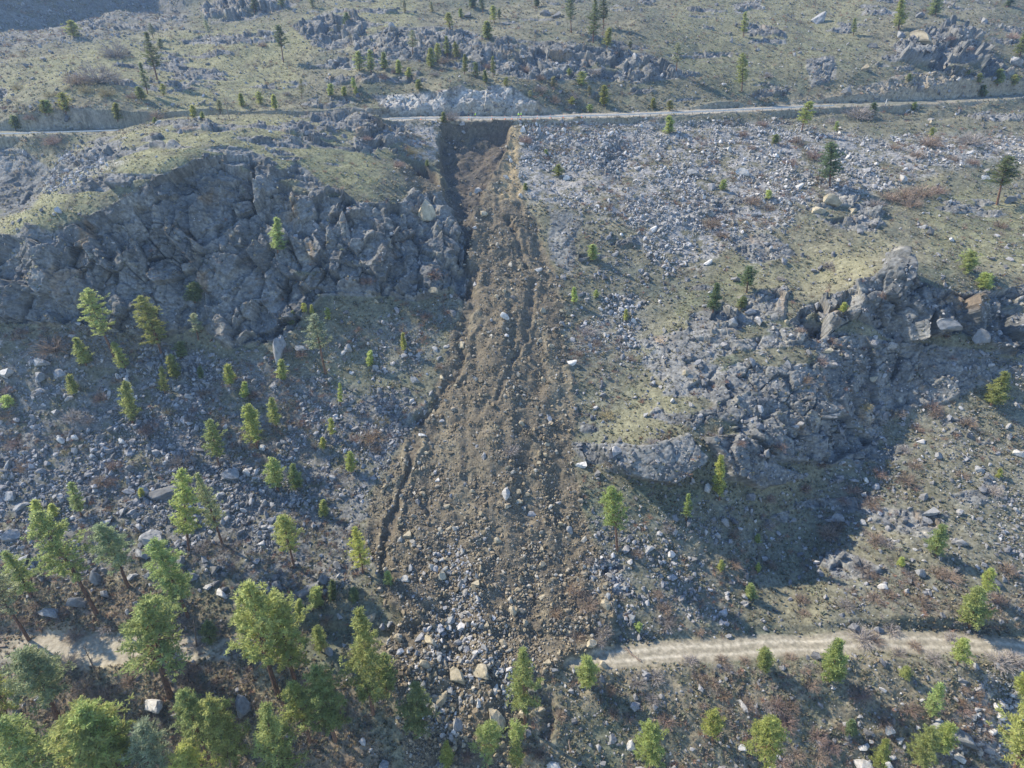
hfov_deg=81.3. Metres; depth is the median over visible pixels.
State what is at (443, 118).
pine tree
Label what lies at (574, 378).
pebbles
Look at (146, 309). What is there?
pine tree
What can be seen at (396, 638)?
boulder
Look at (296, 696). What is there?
pine tree
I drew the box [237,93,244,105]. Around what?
pine tree
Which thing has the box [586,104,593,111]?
pine tree
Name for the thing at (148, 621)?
pine tree
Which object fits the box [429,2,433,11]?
pine tree
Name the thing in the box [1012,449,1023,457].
boulder
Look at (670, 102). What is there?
pine tree
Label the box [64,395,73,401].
boulder
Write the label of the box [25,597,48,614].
shrub
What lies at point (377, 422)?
shrub
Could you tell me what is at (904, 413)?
shrub
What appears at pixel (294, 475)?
pine tree
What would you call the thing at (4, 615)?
shrub
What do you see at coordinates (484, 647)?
boulder
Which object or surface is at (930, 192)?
shrub
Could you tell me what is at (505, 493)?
boulder
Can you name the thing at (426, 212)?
boulder
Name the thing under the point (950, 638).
shrub
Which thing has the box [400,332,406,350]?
pine tree
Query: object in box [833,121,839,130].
pine tree
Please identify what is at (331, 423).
pine tree
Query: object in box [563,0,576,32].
pine tree
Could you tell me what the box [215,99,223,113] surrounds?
pine tree
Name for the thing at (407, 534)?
boulder
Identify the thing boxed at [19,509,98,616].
pine tree
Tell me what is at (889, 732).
boulder
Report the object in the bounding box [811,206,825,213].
boulder
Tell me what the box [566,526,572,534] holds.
boulder
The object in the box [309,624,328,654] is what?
pine tree
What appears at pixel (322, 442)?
pine tree
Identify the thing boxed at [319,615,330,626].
shrub
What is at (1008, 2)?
pine tree
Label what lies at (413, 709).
pine tree
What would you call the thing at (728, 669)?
shrub
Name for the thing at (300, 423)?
shrub
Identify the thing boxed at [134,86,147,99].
pine tree
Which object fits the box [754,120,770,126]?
shrub
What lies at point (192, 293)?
pine tree
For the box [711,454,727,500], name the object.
pine tree
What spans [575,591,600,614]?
shrub
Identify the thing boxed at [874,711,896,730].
shrub
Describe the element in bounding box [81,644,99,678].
dead tree
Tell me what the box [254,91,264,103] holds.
pine tree
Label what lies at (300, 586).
brush
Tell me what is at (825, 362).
shrub
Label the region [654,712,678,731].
shrub
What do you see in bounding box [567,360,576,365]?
boulder
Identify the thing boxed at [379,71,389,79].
shrub
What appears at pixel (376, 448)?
shrub
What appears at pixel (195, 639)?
dead tree
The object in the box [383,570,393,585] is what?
pine tree
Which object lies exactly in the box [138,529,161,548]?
boulder
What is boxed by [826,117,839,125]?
shrub
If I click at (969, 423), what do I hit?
shrub
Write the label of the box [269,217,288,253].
pine tree
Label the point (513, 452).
shrub
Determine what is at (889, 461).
shrub
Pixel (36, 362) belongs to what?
boulder
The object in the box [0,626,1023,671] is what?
dirt road
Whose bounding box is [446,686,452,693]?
boulder
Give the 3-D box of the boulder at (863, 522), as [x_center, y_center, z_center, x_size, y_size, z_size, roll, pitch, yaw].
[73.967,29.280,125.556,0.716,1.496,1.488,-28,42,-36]
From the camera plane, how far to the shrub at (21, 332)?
135.79 m
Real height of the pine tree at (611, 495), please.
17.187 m
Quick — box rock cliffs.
[0,0,1023,579]
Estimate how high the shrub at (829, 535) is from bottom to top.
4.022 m
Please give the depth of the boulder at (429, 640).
104.26 m
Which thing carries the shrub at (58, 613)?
on the hillside
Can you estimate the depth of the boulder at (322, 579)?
112.89 m
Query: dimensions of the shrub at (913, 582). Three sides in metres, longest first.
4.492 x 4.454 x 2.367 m
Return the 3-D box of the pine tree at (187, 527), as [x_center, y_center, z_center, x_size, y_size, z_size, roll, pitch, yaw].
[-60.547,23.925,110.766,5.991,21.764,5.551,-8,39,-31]
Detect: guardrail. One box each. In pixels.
[0,129,118,136]
[389,105,833,120]
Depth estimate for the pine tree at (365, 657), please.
89.13 m
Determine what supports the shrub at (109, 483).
on the hillside
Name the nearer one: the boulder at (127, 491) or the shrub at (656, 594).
the shrub at (656, 594)
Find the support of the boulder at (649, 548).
on the hillside
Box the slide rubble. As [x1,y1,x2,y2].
[365,119,616,767]
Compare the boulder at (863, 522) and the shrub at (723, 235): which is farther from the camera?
the shrub at (723, 235)
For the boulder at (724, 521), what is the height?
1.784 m
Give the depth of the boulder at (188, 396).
135.80 m
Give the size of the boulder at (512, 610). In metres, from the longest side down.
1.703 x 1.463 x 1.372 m
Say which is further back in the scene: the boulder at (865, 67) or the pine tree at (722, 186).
the boulder at (865, 67)
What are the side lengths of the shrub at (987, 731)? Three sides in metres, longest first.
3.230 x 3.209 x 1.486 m
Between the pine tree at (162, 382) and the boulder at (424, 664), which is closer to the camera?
the boulder at (424, 664)
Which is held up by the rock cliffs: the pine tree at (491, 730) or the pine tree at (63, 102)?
the pine tree at (63, 102)
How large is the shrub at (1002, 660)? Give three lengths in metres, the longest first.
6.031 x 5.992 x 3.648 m
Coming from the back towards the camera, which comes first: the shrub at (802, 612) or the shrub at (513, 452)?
the shrub at (513, 452)
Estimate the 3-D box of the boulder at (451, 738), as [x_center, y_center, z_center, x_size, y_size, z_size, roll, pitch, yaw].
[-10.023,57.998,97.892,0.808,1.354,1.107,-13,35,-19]
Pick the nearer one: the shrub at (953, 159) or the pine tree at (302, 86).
the shrub at (953, 159)
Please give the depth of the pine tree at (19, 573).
106.67 m
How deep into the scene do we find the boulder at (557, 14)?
259.25 m
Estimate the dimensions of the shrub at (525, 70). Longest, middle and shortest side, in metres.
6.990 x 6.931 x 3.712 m
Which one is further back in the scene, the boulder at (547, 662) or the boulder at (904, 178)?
the boulder at (904, 178)
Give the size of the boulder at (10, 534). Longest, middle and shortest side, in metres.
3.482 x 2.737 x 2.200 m
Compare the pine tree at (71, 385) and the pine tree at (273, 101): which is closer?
the pine tree at (71, 385)
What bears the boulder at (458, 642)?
on the hillside
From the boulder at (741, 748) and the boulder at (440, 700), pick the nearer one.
the boulder at (741, 748)
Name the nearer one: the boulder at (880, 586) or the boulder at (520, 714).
the boulder at (520, 714)
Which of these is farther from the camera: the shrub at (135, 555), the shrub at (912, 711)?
the shrub at (135, 555)
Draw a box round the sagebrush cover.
[0,0,1023,767]
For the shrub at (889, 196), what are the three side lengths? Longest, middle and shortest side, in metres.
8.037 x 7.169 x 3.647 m
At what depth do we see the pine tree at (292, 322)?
143.08 m
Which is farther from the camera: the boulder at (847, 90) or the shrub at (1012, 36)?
the shrub at (1012, 36)
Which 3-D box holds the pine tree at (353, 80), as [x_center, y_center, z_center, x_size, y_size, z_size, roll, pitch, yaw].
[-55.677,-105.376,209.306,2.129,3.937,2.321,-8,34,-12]
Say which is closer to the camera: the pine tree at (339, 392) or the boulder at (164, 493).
the boulder at (164, 493)
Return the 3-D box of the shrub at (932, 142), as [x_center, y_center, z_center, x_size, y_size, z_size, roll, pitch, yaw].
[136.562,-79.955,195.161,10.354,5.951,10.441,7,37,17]
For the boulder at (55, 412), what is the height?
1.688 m
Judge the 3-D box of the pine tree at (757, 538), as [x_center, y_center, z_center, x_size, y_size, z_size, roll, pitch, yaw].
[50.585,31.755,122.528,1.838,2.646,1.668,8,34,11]
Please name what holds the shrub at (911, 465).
on the hillside
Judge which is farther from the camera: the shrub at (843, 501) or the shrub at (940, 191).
the shrub at (940, 191)
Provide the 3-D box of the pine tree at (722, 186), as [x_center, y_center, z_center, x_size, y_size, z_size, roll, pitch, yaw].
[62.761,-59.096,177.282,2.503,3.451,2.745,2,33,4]
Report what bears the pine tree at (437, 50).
on the hillside
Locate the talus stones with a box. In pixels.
[0,0,1023,767]
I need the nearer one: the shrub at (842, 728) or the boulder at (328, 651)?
the shrub at (842, 728)
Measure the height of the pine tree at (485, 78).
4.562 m
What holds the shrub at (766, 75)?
on the hillside
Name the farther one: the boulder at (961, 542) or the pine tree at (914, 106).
the pine tree at (914, 106)
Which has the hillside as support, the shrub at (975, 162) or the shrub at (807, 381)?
the shrub at (975, 162)
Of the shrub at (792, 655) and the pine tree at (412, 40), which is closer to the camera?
the shrub at (792, 655)
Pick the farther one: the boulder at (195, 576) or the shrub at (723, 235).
the shrub at (723, 235)
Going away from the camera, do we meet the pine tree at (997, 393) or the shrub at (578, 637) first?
the shrub at (578, 637)
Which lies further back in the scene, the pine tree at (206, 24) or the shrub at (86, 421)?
the pine tree at (206, 24)
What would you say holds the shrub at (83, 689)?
on the hillside
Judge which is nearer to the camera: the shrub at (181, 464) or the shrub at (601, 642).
the shrub at (601, 642)
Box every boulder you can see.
[0,368,13,377]
[0,529,20,540]
[3,459,12,469]
[3,491,15,500]
[8,545,16,552]
[13,502,30,511]
[17,554,29,567]
[33,358,50,365]
[35,372,45,382]
[37,608,58,618]
[51,409,60,415]
[52,368,65,378]
[56,437,64,443]
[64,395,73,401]
[65,597,86,607]
[71,435,78,439]
[89,571,100,584]
[100,590,108,597]
[122,488,134,493]
[127,573,138,580]
[131,512,139,518]
[135,548,148,558]
[136,485,148,495]
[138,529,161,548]
[143,572,154,578]
[144,699,162,713]
[146,362,153,370]
[148,485,178,501]
[172,385,180,391]
[177,556,184,564]
[184,394,192,398]
[189,572,197,581]
[211,565,220,574]
[215,492,225,499]
[216,588,226,598]
[220,468,238,479]
[235,694,251,719]
[242,468,249,476]
[259,445,265,450]
[272,335,285,364]
[273,580,282,590]
[294,345,306,350]
[294,582,317,598]
[316,574,328,585]
[324,647,332,656]
[346,344,351,351]
[367,613,375,621]
[379,623,384,630]
[379,760,388,767]
[388,22,395,31]
[393,633,401,642]
[401,575,407,581]
[403,530,410,537]
[410,376,419,382]
[417,199,435,221]
[419,660,429,668]
[425,634,436,645]
[428,287,437,292]
[432,690,446,706]
[437,569,446,579]
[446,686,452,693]
[449,734,453,741]
[450,666,465,684]
[452,717,462,731]
[454,639,462,645]
[458,341,463,347]
[463,11,471,17]
[471,580,479,586]
[473,664,488,679]
[474,187,481,192]
[476,698,480,707]
[480,211,487,216]
[481,644,487,651]
[489,708,505,729]
[493,537,501,542]
[493,684,497,695]
[499,638,507,646]
[500,312,508,319]
[501,487,509,500]
[508,605,516,615]
[518,709,526,718]
[522,619,528,625]
[538,706,545,712]
[540,10,550,15]
[543,659,550,664]
[546,761,559,767]
[551,11,560,17]
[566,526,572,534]
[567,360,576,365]
[576,461,586,467]
[587,639,596,647]
[600,598,610,610]
[600,661,606,668]
[609,733,617,743]
[626,740,635,750]
[645,545,654,552]
[650,226,656,232]
[668,550,675,557]
[687,168,699,175]
[704,259,712,264]
[719,608,727,616]
[721,518,728,526]
[727,318,737,326]
[735,168,748,175]
[738,744,746,750]
[751,211,761,216]
[810,11,825,23]
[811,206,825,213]
[818,311,824,318]
[823,193,841,206]
[823,347,833,352]
[831,513,844,521]
[840,87,851,95]
[849,208,856,213]
[853,759,872,767]
[860,519,866,526]
[861,63,868,70]
[867,43,877,48]
[870,376,877,381]
[876,583,888,590]
[885,725,895,734]
[885,762,892,767]
[895,737,904,744]
[896,31,904,37]
[899,174,907,182]
[910,30,931,44]
[915,12,924,17]
[915,569,926,577]
[922,507,939,516]
[929,718,942,728]
[934,452,942,458]
[937,318,962,330]
[939,720,978,750]
[953,539,968,545]
[953,752,966,763]
[972,328,990,343]
[975,465,984,473]
[981,175,990,179]
[982,746,994,754]
[996,713,1007,720]
[1004,195,1017,203]
[1010,56,1022,65]
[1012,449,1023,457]
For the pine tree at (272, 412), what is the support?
on the hillside
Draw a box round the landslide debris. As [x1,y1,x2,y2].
[363,119,616,767]
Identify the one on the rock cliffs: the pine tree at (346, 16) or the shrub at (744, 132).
the pine tree at (346, 16)
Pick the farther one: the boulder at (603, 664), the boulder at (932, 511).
the boulder at (932, 511)
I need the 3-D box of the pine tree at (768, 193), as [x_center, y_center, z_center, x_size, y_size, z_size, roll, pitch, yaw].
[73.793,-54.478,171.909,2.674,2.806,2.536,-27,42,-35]
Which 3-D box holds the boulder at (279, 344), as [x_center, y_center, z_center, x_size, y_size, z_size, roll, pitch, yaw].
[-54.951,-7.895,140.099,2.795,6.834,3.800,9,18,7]
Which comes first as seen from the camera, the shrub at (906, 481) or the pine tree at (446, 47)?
the shrub at (906, 481)
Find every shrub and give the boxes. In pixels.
[0,385,13,393]
[0,609,8,620]
[1,437,23,450]
[8,83,24,90]
[10,324,28,335]
[11,458,31,472]
[11,616,34,630]
[21,114,35,121]
[24,334,71,366]
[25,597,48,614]
[41,132,62,145]
[42,90,56,97]
[52,650,79,681]
[53,608,67,621]
[57,67,94,85]
[59,406,85,428]
[59,625,88,646]
[67,57,128,86]
[67,673,99,702]
[74,84,95,92]
[81,414,95,426]
[81,532,93,544]
[84,687,104,704]
[86,682,121,704]
[88,475,108,489]
[90,391,106,403]
[93,621,114,638]
[94,39,134,60]
[97,85,116,97]
[102,458,121,469]
[105,477,118,488]
[113,699,130,718]
[116,669,143,694]
[124,93,136,99]
[130,548,142,560]
[137,425,151,433]
[139,417,162,436]
[143,108,166,119]
[147,713,165,728]
[160,406,175,414]
[164,451,197,471]
[172,615,195,631]
[178,660,199,685]
[181,413,197,424]
[184,677,206,693]
[189,634,208,652]
[191,541,209,555]
[196,387,211,398]
[205,678,218,691]
[213,618,226,632]
[245,390,258,398]
[293,349,308,357]
[293,419,306,428]
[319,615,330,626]
[338,758,357,767]
[345,431,364,443]
[356,426,384,448]
[359,275,376,285]
[371,444,384,454]
[372,414,390,427]
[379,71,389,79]
[383,401,394,408]
[394,160,404,166]
[406,147,420,155]
[421,311,431,320]
[422,268,443,281]
[434,363,443,370]
[437,109,461,120]
[438,56,451,63]
[460,746,476,763]
[503,444,518,457]
[516,134,533,143]
[520,65,532,71]
[531,742,549,761]
[533,84,549,91]
[536,72,546,80]
[549,95,560,103]
[549,604,562,621]
[555,707,567,722]
[563,583,577,595]
[566,92,579,98]
[568,580,587,601]
[568,632,587,642]
[574,350,584,357]
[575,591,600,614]
[580,325,597,337]
[583,555,594,563]
[591,69,601,74]
[593,621,613,637]
[593,635,608,649]
[599,409,616,421]
[604,683,617,694]
[605,706,621,721]
[621,713,635,724]
[625,672,649,690]
[630,545,645,559]
[643,438,656,446]
[645,687,664,710]
[648,667,665,686]
[650,588,665,599]
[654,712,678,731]
[656,598,673,615]
[656,613,675,631]
[661,523,674,533]
[678,651,701,670]
[690,668,708,688]
[694,627,706,642]
[697,213,722,229]
[705,675,721,691]
[714,228,730,239]
[714,652,728,667]
[719,686,733,702]
[721,664,734,674]
[727,527,742,541]
[728,555,742,571]
[735,439,748,445]
[738,129,748,138]
[738,654,750,665]
[739,694,758,714]
[743,194,766,206]
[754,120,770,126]
[759,203,777,209]
[759,699,777,714]
[763,71,773,77]
[763,494,776,503]
[763,518,776,531]
[763,559,774,570]
[765,693,789,716]
[772,441,789,451]
[775,705,799,736]
[775,754,794,767]
[781,700,803,715]
[783,651,801,660]
[784,159,796,166]
[786,746,808,766]
[789,135,802,144]
[792,593,810,606]
[793,326,805,334]
[797,608,811,617]
[800,482,811,495]
[801,374,814,384]
[804,678,821,693]
[805,148,824,160]
[805,725,830,749]
[808,746,834,767]
[815,357,828,364]
[816,525,843,544]
[820,260,834,270]
[823,737,845,760]
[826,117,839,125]
[827,518,847,532]
[828,336,838,344]
[833,722,846,735]
[834,596,856,611]
[835,495,850,505]
[840,102,876,121]
[843,482,862,497]
[843,622,880,651]
[847,684,878,706]
[852,555,872,578]
[858,402,874,412]
[860,383,871,391]
[860,567,877,580]
[861,496,881,511]
[864,589,884,607]
[865,530,889,545]
[865,629,887,647]
[866,197,885,207]
[869,463,886,479]
[873,535,895,547]
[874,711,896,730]
[876,189,902,201]
[878,586,896,599]
[881,459,895,467]
[883,622,903,638]
[887,143,901,148]
[889,645,908,658]
[892,181,923,200]
[892,409,909,417]
[897,471,920,489]
[897,566,919,578]
[898,443,912,453]
[899,194,927,207]
[901,699,923,719]
[903,573,925,588]
[904,458,924,472]
[905,638,923,654]
[910,592,932,610]
[912,149,927,158]
[912,181,939,198]
[917,132,945,148]
[921,648,949,667]
[923,397,946,412]
[924,564,947,580]
[929,409,946,421]
[930,184,948,194]
[935,565,968,591]
[940,631,959,645]
[945,154,959,162]
[954,128,991,145]
[955,468,971,481]
[955,702,975,719]
[957,416,979,429]
[957,685,972,695]
[964,735,985,754]
[967,158,981,165]
[969,683,986,703]
[980,705,997,718]
[981,483,1003,498]
[981,648,1019,676]
[981,725,994,739]
[991,594,1008,607]
[992,220,1009,228]
[996,558,1023,580]
[1003,648,1023,670]
[1006,30,1021,40]
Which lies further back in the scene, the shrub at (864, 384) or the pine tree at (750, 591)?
the shrub at (864, 384)
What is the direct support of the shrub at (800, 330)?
on the rock cliffs
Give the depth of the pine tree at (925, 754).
91.33 m
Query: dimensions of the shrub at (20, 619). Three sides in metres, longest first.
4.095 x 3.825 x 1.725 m
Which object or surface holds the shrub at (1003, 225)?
on the hillside
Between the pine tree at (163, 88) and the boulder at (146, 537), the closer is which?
the boulder at (146, 537)
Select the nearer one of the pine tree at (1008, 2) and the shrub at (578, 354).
the shrub at (578, 354)
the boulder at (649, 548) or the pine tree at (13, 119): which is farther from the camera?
the pine tree at (13, 119)
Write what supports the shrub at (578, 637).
on the hillside
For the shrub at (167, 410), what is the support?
on the hillside
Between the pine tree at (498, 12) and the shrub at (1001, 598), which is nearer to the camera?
the shrub at (1001, 598)
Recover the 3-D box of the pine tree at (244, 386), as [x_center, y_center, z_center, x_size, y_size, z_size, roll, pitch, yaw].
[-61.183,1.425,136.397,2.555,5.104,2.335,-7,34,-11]
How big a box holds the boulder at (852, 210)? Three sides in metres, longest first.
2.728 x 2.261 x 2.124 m
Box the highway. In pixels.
[0,94,1023,135]
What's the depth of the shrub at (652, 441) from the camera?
119.63 m
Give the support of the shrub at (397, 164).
on the hillside
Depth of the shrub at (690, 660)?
103.98 m
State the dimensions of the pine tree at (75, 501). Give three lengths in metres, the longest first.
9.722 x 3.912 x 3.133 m
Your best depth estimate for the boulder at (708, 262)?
158.36 m
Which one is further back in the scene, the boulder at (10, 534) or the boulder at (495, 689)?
the boulder at (10, 534)
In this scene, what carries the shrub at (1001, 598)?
on the hillside
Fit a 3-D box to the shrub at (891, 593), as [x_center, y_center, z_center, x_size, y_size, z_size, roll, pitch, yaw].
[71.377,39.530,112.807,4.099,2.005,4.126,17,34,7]
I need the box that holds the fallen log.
[624,647,640,661]
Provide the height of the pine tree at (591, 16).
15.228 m
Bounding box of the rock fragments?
[0,0,1023,767]
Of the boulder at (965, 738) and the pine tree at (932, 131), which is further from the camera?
the pine tree at (932, 131)
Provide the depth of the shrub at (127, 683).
101.18 m
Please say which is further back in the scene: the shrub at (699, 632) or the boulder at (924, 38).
the boulder at (924, 38)
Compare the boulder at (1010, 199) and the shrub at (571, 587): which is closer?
the shrub at (571, 587)
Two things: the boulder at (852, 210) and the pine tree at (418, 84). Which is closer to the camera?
the boulder at (852, 210)
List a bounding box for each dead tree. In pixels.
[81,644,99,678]
[188,618,197,646]
[564,613,576,652]
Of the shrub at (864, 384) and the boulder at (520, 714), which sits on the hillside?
the boulder at (520, 714)
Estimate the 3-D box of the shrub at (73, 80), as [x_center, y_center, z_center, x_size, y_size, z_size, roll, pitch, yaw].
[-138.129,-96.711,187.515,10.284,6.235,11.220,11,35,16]
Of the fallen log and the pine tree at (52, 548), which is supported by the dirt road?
the fallen log
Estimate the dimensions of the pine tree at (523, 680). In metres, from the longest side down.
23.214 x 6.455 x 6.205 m
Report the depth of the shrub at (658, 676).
101.45 m
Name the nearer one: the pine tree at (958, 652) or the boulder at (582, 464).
the pine tree at (958, 652)
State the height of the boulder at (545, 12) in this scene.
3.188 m
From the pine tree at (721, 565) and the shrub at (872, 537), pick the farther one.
the shrub at (872, 537)
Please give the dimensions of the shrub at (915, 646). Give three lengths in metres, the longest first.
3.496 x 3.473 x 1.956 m
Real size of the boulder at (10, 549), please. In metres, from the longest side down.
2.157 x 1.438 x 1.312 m
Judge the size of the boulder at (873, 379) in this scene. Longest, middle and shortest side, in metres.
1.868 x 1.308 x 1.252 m
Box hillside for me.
[0,0,1023,767]
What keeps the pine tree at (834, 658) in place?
on the hillside
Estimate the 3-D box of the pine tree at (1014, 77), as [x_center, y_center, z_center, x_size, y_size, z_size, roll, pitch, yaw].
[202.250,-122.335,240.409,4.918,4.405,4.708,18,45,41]
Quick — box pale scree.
[42,116,1023,765]
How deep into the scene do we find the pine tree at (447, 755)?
93.63 m
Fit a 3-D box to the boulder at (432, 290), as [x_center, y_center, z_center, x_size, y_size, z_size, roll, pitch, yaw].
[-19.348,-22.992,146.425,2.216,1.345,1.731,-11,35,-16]
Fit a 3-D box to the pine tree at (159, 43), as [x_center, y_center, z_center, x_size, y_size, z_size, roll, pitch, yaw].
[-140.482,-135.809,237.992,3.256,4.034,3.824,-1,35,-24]
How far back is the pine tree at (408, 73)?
211.34 m
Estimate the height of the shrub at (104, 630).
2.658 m
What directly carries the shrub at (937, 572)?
on the hillside
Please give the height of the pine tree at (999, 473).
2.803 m
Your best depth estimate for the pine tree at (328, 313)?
142.53 m
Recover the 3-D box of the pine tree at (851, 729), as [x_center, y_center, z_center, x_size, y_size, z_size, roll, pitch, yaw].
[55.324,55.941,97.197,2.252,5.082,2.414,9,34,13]
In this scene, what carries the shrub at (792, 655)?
on the hillside
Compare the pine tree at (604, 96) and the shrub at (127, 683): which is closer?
the shrub at (127, 683)
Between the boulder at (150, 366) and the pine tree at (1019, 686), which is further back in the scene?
the boulder at (150, 366)
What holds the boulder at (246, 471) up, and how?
on the hillside
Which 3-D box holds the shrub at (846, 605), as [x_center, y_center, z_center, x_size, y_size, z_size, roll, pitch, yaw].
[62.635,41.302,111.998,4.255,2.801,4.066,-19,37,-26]
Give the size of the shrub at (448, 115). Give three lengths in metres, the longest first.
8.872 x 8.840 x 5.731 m
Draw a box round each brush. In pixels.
[0,0,1023,767]
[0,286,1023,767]
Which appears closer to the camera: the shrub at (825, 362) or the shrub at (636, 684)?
the shrub at (636, 684)
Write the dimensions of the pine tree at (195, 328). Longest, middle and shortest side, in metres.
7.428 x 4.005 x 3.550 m
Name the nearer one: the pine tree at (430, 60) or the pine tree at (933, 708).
the pine tree at (933, 708)
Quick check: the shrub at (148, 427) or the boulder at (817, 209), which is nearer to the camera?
the shrub at (148, 427)
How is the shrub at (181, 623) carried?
on the hillside
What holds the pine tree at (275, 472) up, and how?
on the hillside
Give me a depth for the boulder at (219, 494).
124.30 m
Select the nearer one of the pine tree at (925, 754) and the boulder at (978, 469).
the pine tree at (925, 754)
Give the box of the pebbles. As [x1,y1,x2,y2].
[0,0,1023,767]
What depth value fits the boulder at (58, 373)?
134.26 m
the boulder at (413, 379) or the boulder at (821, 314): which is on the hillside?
the boulder at (413, 379)
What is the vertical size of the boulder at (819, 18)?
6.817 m
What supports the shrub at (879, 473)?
on the hillside
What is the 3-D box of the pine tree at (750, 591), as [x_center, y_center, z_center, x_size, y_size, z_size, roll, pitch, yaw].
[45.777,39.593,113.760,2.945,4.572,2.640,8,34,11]
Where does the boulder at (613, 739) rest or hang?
on the hillside
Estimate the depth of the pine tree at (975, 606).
105.68 m
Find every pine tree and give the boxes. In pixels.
[0,394,14,407]
[0,550,45,597]
[0,561,30,640]
[0,643,76,719]
[0,672,23,716]
[0,712,69,767]
[8,115,20,129]
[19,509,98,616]
[26,498,42,517]
[38,99,49,115]
[38,693,134,767]
[43,99,53,114]
[43,503,60,518]
[55,92,72,113]
[60,20,82,36]
[61,696,135,767]
[65,373,79,393]
[66,482,86,515]
[70,337,94,366]
[76,521,136,587]
[77,287,115,357]
[110,341,129,368]
[111,102,122,121]
[113,591,192,699]
[116,380,143,423]
[117,715,172,767]
[131,295,168,353]
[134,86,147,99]
[138,61,150,93]
[138,487,145,497]
[141,31,162,79]
[141,536,195,618]
[146,23,155,38]
[154,366,169,393]
[156,38,163,47]
[159,83,166,94]
[164,354,181,379]
[165,737,218,767]
[167,467,202,551]
[168,686,213,767]
[171,341,186,357]
[181,692,252,767]
[182,281,202,302]
[188,313,203,340]
[189,104,196,117]
[191,472,225,543]
[196,366,205,378]
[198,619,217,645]
[201,418,227,465]
[203,20,210,40]
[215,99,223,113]
[222,363,236,384]
[225,578,288,698]
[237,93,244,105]
[239,380,249,397]
[239,403,262,448]
[249,701,309,767]
[250,0,258,12]
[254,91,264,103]
[258,589,313,680]
[262,456,285,491]
[266,397,280,427]
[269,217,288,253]
[270,94,277,108]
[271,513,303,568]
[273,24,290,62]
[273,358,288,380]
[276,679,314,743]
[277,0,284,6]
[284,463,303,490]
[287,310,295,324]
[293,598,304,618]
[297,78,304,96]
[299,662,352,743]
[300,303,306,313]
[301,313,332,374]
[306,584,323,608]
[307,0,314,7]
[309,304,313,313]
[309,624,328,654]
[317,437,326,448]
[318,499,329,516]
[324,308,330,318]
[325,418,335,434]
[326,83,333,94]
[326,579,337,601]
[337,383,342,405]
[338,605,396,715]
[341,12,349,25]
[341,86,346,94]
[344,451,357,473]
[344,526,371,573]
[348,587,358,604]
[350,77,355,87]
[351,50,365,70]
[365,49,376,74]
[365,350,373,366]
[373,652,397,697]
[378,51,388,68]
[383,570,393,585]
[394,680,441,739]
[395,59,402,73]
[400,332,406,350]
[402,0,406,11]
[404,67,411,76]
[407,30,417,54]
[415,79,422,89]
[426,47,435,67]
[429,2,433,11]
[434,43,441,61]
[437,740,454,767]
[439,112,446,121]
[443,36,449,58]
[444,12,454,29]
[452,41,460,60]
[458,8,463,17]
[461,54,468,74]
[467,719,505,767]
[468,0,476,7]
[470,62,480,77]
[479,0,484,12]
[480,20,493,39]
[482,69,488,82]
[489,5,496,22]
[489,56,495,73]
[497,8,500,18]
[505,645,544,727]
[505,718,527,746]
[507,738,524,767]
[534,0,540,5]
[550,76,555,86]
[552,164,564,175]
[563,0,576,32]
[567,96,575,104]
[571,287,577,301]
[574,653,600,689]
[576,71,588,85]
[585,0,603,42]
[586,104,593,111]
[587,244,600,260]
[592,289,599,297]
[598,0,609,28]
[598,485,627,551]
[599,85,611,106]
[602,28,612,47]
[623,309,628,319]
[632,718,669,767]
[634,621,641,632]
[650,97,656,108]
[663,115,676,132]
[666,100,674,110]
[669,42,684,70]
[680,493,693,520]
[700,707,725,741]
[706,282,722,312]
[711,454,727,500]
[715,559,725,571]
[719,179,727,189]
[735,53,749,90]
[735,265,758,292]
[736,296,747,308]
[740,11,749,35]
[740,713,791,767]
[745,582,759,599]
[754,533,761,542]
[756,562,761,572]
[756,645,776,673]
[765,190,772,199]
[771,134,780,143]
[796,101,816,131]
[813,142,846,186]
[813,637,849,683]
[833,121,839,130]
[837,302,849,311]
[844,718,858,737]
[851,18,857,35]
[867,738,891,767]
[869,102,879,117]
[892,0,909,29]
[895,556,905,566]
[897,664,914,679]
[904,73,914,81]
[905,723,951,767]
[912,102,917,110]
[922,523,950,556]
[923,681,947,719]
[927,0,943,15]
[928,127,936,136]
[936,721,959,755]
[948,637,976,666]
[955,585,998,630]
[956,248,983,273]
[974,272,995,288]
[977,73,983,83]
[978,85,988,96]
[980,567,999,592]
[982,155,1020,204]
[983,371,1013,405]
[986,695,1023,767]
[994,68,1005,85]
[995,468,1002,478]
[1002,0,1015,6]
[1011,74,1021,85]
[1012,33,1023,56]
[1013,671,1023,698]
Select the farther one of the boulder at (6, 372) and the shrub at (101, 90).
the shrub at (101, 90)
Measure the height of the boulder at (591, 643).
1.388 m
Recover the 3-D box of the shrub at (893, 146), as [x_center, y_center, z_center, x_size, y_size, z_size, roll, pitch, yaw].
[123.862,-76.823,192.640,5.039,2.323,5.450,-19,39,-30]
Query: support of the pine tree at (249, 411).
on the hillside
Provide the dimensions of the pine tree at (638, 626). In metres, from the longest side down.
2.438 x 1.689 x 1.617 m
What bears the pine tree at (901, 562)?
on the hillside
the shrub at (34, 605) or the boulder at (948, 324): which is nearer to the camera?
the shrub at (34, 605)
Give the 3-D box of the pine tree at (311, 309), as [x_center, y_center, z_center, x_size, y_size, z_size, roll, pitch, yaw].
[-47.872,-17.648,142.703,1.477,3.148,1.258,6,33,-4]
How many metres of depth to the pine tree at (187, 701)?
86.25 m
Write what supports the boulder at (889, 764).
on the hillside
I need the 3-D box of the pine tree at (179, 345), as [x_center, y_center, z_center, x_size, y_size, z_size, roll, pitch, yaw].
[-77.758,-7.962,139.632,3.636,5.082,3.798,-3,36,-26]
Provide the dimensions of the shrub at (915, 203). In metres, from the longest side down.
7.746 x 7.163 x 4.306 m

